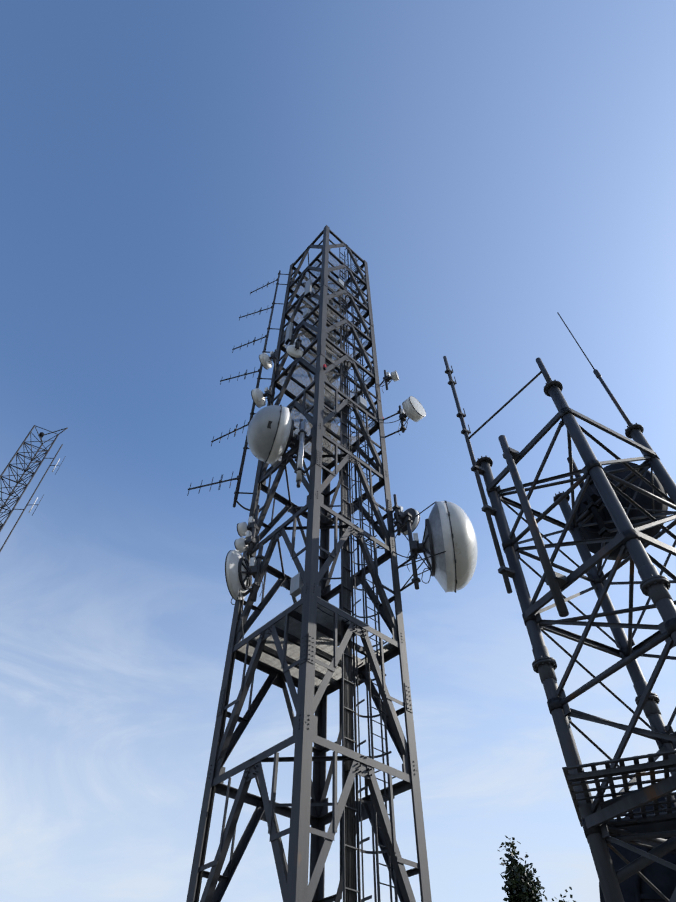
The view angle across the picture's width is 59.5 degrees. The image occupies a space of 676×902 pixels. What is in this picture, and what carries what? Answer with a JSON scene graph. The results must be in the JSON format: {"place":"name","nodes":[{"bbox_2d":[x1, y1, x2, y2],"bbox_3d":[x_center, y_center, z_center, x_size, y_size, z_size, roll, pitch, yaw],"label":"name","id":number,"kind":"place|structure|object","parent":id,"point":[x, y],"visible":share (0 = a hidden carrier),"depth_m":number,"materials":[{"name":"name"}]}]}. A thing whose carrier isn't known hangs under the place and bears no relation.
{"place":"outdoors","nodes":[
{"label":"outdoors","id":0,"kind":"place"},
{"bbox_2d":[0,425,67,551],"bbox_3d":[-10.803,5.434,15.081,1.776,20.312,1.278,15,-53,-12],"label":"lattice mast","id":1,"kind":"object","parent":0,"point":[46,451],"visible":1,"depth_m":20.60,"materials":[{"name":"metal"}]},
{"bbox_2d":[186,225,477,901],"bbox_3d":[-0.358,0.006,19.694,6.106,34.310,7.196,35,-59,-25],"label":"tower","id":2,"kind":"structure","parent":0,"point":[302,639],"depth_m":14.50,"materials":[{"name":"metal"}]},
{"bbox_2d":[0,0,675,901],"label":"sky","id":3,"kind":"structure","parent":0,"point":[496,169],"materials":[{"name":"blue"}]},
{"bbox_2d":[498,836,546,901],"bbox_3d":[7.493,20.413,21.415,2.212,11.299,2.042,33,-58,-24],"label":"birch tree","id":4,"kind":"object","parent":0,"point":[520,883],"visible":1,"depth_m":24.31,"materials":[{"name":"green plant"}]},
{"bbox_2d":[542,887,575,901],"bbox_3d":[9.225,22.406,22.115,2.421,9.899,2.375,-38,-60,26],"label":"birch tree","id":5,"kind":"object","parent":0,"point":[571,896],"visible":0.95,"depth_m":25.48,"materials":[{"name":"green plant"}]},
{"bbox_2d":[443,312,675,901],"bbox_3d":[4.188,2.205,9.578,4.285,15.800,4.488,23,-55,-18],"label":"communications tower","id":6,"kind":"structure","parent":0,"point":[618,512],"depth_m":8.38,"materials":[{"name":"metal"}]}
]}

